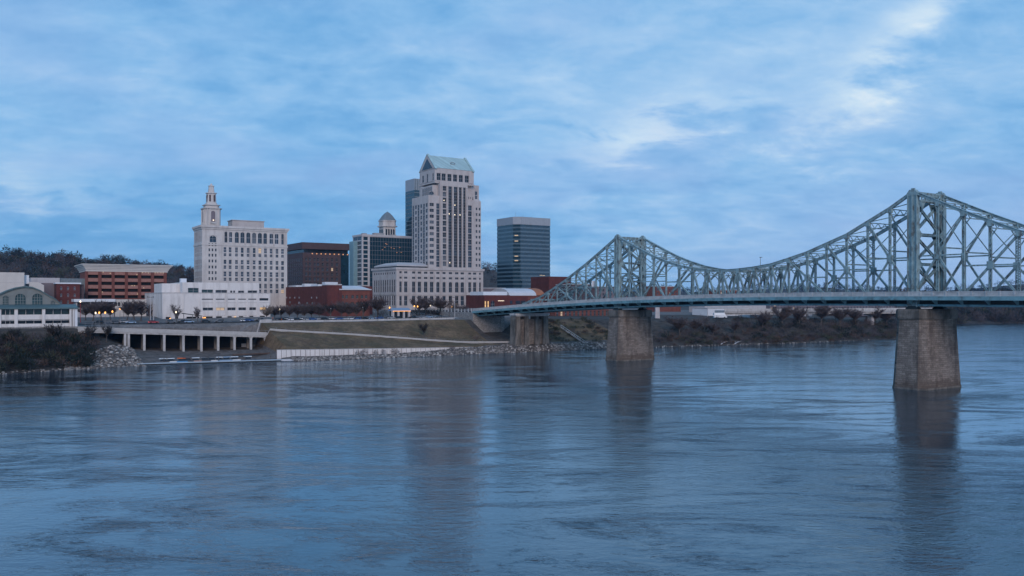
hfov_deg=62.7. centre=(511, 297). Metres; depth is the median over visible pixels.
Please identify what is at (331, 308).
bare tree
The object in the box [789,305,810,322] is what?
bare tree
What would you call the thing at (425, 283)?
window
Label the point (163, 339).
river viaduct
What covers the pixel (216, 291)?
window
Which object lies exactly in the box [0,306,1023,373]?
ground
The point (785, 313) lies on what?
bare tree
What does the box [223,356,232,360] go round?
moored boat
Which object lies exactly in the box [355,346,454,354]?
brush
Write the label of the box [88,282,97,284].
window
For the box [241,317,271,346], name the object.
retaining wall
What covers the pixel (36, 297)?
window
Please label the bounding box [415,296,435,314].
bare tree
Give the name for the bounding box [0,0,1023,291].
sky
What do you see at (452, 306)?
bare tree
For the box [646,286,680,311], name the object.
brick building
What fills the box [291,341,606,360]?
riprap
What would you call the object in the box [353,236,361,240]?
window
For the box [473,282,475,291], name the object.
window
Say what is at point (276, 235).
window
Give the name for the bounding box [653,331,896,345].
riprap
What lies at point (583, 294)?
brick building
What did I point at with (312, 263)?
office block
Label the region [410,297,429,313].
bare tree
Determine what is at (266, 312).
bare tree
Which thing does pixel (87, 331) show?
bare tree
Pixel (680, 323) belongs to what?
bare tree
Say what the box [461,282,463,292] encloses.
window
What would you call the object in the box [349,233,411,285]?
office block
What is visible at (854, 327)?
brush
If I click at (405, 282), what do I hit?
window
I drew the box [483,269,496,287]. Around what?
hills
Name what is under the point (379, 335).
path wall
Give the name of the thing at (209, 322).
road
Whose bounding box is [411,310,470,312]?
road
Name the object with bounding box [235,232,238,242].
window
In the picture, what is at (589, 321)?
brush
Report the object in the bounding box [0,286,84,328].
arched hall
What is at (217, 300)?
white building
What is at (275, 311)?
bare tree
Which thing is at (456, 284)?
window
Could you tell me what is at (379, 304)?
bare tree
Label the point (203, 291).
window
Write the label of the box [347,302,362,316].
bare tree
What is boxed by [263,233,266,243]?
window
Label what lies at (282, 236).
window
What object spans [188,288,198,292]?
window
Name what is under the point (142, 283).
window
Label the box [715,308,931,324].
road overpass
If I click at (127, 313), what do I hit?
bare tree
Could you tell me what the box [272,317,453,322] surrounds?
parapet wall
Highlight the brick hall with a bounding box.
[531,276,570,301]
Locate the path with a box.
[271,330,456,342]
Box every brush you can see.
[0,326,102,373]
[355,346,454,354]
[372,307,469,316]
[509,316,607,342]
[652,314,897,343]
[893,306,1023,323]
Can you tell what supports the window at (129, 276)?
in the parking garage
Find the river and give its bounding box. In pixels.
[0,323,1023,575]
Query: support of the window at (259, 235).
in the hotel building at (241, 251)
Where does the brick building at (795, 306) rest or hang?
on the ground
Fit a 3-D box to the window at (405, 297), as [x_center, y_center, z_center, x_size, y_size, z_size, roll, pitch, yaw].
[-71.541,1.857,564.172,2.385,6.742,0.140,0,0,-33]
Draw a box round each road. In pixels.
[77,316,449,323]
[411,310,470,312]
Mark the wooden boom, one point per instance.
(250, 354)
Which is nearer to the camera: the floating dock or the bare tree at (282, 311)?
the floating dock
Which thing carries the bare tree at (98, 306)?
on the ground
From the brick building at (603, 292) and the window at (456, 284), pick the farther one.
the brick building at (603, 292)
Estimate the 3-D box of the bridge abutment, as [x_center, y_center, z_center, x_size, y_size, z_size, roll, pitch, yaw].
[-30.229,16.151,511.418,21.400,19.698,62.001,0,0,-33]
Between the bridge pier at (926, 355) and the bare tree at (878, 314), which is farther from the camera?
the bare tree at (878, 314)
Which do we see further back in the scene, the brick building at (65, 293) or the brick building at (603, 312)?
the brick building at (603, 312)
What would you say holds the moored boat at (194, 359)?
on the river
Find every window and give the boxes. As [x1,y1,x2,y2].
[2,295,8,304]
[15,293,25,304]
[32,293,42,303]
[88,275,97,277]
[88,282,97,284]
[88,289,97,291]
[88,295,97,297]
[115,275,124,277]
[115,282,124,284]
[115,289,124,291]
[115,295,124,297]
[128,275,137,277]
[128,282,137,284]
[128,289,137,291]
[128,295,137,297]
[141,275,150,278]
[141,282,150,284]
[141,289,150,291]
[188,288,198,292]
[202,290,212,292]
[210,235,215,242]
[215,290,226,292]
[229,232,231,242]
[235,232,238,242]
[241,232,243,242]
[246,233,249,242]
[252,233,255,243]
[258,233,261,243]
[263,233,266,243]
[270,233,272,243]
[275,234,277,243]
[281,234,283,244]
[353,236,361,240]
[370,237,411,285]
[404,281,406,291]
[404,296,406,305]
[412,281,414,291]
[418,282,420,292]
[422,159,431,170]
[424,282,426,292]
[430,282,432,292]
[436,282,438,292]
[449,282,451,292]
[455,282,457,292]
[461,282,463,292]
[468,282,470,292]
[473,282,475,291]
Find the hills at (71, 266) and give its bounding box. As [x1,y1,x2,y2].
[0,258,193,282]
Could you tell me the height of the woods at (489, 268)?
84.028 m
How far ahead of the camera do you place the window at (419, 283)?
569.88 m
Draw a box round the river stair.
[561,327,584,342]
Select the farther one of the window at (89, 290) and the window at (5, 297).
the window at (89, 290)
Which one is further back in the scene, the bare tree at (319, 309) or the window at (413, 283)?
the window at (413, 283)
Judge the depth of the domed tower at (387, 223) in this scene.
698.96 m
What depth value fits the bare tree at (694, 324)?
515.10 m
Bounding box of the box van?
[713,313,726,317]
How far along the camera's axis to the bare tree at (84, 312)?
419.67 m
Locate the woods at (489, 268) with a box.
[481,261,496,282]
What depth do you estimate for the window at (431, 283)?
574.77 m
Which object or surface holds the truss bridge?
on the bridge pier at (926, 355)
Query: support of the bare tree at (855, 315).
on the ground
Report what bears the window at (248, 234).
in the hotel building at (241, 251)
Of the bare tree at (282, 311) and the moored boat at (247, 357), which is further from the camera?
the bare tree at (282, 311)
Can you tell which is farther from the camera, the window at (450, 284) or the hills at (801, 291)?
the hills at (801, 291)
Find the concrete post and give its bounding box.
[655,307,659,317]
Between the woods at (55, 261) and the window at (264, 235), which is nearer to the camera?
the window at (264, 235)
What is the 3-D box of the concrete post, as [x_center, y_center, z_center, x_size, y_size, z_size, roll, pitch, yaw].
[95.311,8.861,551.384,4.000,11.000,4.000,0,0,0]
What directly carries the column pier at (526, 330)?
on the ground
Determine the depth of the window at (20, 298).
366.77 m
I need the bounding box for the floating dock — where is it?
[137,356,282,364]
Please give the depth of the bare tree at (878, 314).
628.58 m
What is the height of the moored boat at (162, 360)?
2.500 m
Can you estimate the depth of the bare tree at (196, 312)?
419.58 m
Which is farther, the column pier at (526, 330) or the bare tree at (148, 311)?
the column pier at (526, 330)
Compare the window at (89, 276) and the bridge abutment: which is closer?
the window at (89, 276)
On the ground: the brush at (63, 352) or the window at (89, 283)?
the brush at (63, 352)
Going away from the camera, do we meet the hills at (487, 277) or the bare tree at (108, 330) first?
the bare tree at (108, 330)
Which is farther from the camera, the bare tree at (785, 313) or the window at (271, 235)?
the bare tree at (785, 313)
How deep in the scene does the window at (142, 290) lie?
493.07 m
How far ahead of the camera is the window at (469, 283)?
591.13 m
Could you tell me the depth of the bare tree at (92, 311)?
417.28 m
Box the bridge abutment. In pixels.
[426,308,504,331]
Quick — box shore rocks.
[0,339,868,373]
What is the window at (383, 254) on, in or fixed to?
in the office block at (368, 253)
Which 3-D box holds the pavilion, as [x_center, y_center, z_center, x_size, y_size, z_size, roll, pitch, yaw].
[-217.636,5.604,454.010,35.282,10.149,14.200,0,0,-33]
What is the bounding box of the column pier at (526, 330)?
[509,313,549,344]
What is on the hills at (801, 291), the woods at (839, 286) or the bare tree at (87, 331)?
the woods at (839, 286)
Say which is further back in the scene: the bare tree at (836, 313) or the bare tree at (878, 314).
the bare tree at (878, 314)
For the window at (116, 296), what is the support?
in the parking garage
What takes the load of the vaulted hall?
on the ground
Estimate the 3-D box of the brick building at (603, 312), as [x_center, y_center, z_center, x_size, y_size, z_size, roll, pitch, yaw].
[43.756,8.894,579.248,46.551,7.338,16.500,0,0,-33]
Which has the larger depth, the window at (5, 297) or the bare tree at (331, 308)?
the bare tree at (331, 308)
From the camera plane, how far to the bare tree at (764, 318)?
546.34 m
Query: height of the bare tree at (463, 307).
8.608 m
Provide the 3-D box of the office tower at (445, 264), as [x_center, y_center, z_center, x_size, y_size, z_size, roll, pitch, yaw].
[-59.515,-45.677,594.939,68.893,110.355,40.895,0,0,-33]
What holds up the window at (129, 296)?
in the parking garage
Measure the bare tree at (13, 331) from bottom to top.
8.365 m
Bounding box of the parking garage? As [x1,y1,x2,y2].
[74,264,172,298]
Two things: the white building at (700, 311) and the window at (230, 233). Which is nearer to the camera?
the window at (230, 233)
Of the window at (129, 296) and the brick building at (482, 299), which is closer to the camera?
the window at (129, 296)
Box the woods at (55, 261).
[0,244,193,283]
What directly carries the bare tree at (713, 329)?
on the ground
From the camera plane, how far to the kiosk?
476.45 m
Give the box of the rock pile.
[63,345,145,369]
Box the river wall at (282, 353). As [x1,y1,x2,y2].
[276,347,468,358]
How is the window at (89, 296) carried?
in the parking garage
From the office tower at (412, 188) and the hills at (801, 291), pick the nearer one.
the office tower at (412, 188)
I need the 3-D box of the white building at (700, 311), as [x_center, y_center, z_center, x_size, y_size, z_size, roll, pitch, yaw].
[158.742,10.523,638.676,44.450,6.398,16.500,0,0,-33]
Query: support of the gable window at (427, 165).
in the office tower at (445, 264)
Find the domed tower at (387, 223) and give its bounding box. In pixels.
[377,212,396,234]
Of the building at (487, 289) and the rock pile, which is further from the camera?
the building at (487, 289)
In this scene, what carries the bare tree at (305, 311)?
on the ground
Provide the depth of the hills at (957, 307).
1081.13 m
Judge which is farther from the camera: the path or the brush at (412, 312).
the brush at (412, 312)
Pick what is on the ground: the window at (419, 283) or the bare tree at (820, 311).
the bare tree at (820, 311)
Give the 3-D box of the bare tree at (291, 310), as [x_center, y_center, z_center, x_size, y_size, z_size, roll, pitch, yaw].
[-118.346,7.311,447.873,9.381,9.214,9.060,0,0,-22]
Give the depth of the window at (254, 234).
537.97 m
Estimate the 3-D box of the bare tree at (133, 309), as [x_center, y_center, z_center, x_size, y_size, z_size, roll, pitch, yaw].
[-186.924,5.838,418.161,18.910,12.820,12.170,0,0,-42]
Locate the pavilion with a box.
[71,299,145,316]
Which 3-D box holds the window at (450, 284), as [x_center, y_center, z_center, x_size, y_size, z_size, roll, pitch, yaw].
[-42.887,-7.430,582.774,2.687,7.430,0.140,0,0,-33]
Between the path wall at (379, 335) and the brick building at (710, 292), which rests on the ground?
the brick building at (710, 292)
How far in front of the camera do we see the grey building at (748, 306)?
710.79 m
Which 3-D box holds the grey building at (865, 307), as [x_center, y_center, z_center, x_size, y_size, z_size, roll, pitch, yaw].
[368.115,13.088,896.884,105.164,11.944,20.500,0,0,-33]
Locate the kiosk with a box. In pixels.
[388,308,410,317]
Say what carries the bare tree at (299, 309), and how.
on the ground
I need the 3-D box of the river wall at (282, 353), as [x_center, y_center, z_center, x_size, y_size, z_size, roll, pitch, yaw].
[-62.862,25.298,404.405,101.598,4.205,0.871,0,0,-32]
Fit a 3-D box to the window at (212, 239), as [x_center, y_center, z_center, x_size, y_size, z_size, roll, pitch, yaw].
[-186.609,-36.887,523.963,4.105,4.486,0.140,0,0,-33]
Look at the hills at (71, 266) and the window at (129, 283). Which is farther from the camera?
the hills at (71, 266)
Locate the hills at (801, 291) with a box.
[622,284,1023,296]
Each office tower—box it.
[371,154,484,309]
[405,178,421,235]
[497,212,549,287]
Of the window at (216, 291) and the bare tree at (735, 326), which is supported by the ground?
the bare tree at (735, 326)
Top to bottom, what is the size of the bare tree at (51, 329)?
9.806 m
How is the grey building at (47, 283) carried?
on the ground
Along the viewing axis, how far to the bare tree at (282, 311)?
451.06 m
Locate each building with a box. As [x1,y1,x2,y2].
[0,272,43,292]
[29,278,84,298]
[53,282,83,303]
[145,278,270,318]
[192,183,288,307]
[286,282,372,316]
[466,292,527,310]
[483,288,496,291]
[549,309,608,315]
[556,284,593,300]
[597,286,613,309]
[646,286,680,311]
[689,305,765,311]
[692,307,748,315]
[709,290,736,293]
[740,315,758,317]
[766,305,843,308]
[828,306,893,315]
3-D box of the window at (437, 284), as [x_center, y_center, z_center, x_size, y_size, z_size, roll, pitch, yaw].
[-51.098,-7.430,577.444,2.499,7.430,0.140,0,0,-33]
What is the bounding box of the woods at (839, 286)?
[604,280,1023,293]
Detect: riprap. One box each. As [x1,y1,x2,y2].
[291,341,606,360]
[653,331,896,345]
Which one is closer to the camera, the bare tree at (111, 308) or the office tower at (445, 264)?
the bare tree at (111, 308)
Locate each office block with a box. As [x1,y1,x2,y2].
[287,242,348,286]
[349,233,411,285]
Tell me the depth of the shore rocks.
481.14 m
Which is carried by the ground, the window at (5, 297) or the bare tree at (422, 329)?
the bare tree at (422, 329)
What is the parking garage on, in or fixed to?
on the ground
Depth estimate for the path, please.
422.28 m
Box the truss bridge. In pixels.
[472,188,1023,316]
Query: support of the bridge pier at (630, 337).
in the river
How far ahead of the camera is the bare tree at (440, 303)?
519.07 m
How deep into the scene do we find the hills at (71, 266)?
1071.54 m
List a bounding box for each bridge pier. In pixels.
[605,310,654,360]
[892,309,961,390]
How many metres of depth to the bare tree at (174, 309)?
412.06 m
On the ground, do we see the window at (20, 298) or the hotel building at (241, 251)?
the hotel building at (241, 251)
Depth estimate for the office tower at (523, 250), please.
729.90 m
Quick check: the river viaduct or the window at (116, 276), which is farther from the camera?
the window at (116, 276)
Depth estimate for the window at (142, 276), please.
492.95 m
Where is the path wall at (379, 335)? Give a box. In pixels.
[267,327,508,342]
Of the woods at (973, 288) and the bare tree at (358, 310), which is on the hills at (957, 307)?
the woods at (973, 288)
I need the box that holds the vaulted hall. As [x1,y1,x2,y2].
[491,288,543,303]
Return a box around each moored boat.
[156,358,169,362]
[177,358,187,361]
[191,357,201,361]
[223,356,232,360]
[241,356,255,359]
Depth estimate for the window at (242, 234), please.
533.91 m
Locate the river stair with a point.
(573, 335)
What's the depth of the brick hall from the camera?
683.63 m
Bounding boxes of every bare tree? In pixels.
[7,328,20,336]
[43,323,62,336]
[77,302,95,319]
[82,301,109,320]
[84,324,97,336]
[89,300,111,319]
[101,326,112,341]
[102,302,116,319]
[118,304,130,319]
[120,298,154,319]
[133,299,149,320]
[146,306,152,319]
[168,304,182,322]
[194,306,200,321]
[259,304,273,316]
[270,306,281,317]
[274,304,290,317]
[283,305,297,316]
[290,303,307,317]
[298,304,315,316]
[302,303,315,316]
[306,302,335,316]
[322,303,335,313]
[330,299,348,316]
[340,302,359,316]
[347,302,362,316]
[357,299,369,316]
[366,294,389,316]
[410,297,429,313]
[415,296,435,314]
[418,322,427,337]
[430,296,454,309]
[446,301,459,310]
[455,305,469,310]
[663,315,688,334]
[686,317,703,330]
[703,323,720,335]
[728,320,740,334]
[752,310,774,327]
[769,305,797,326]
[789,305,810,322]
[813,305,834,324]
[829,307,853,322]
[841,306,864,324]
[867,306,886,323]
[881,313,895,321]
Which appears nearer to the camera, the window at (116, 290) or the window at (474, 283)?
the window at (116, 290)
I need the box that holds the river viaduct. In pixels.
[78,323,267,351]
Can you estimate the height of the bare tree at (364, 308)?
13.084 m
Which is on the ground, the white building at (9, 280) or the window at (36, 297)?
the white building at (9, 280)
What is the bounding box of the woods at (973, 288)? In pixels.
[879,286,1023,309]
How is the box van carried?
on the road
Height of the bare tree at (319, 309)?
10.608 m
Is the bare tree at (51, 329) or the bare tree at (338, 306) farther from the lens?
the bare tree at (338, 306)
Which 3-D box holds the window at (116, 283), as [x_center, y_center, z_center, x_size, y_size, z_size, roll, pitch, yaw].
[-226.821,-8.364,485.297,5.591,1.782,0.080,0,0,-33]
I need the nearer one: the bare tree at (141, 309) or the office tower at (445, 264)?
the bare tree at (141, 309)
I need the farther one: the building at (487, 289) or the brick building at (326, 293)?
the building at (487, 289)
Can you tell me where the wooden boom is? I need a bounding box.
[232,352,269,355]
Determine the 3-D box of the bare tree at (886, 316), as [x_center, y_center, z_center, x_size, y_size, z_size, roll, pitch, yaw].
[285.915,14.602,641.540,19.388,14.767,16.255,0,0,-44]
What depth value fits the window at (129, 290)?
489.23 m
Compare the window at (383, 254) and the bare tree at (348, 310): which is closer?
the bare tree at (348, 310)
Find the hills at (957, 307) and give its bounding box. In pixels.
[894,306,1022,312]

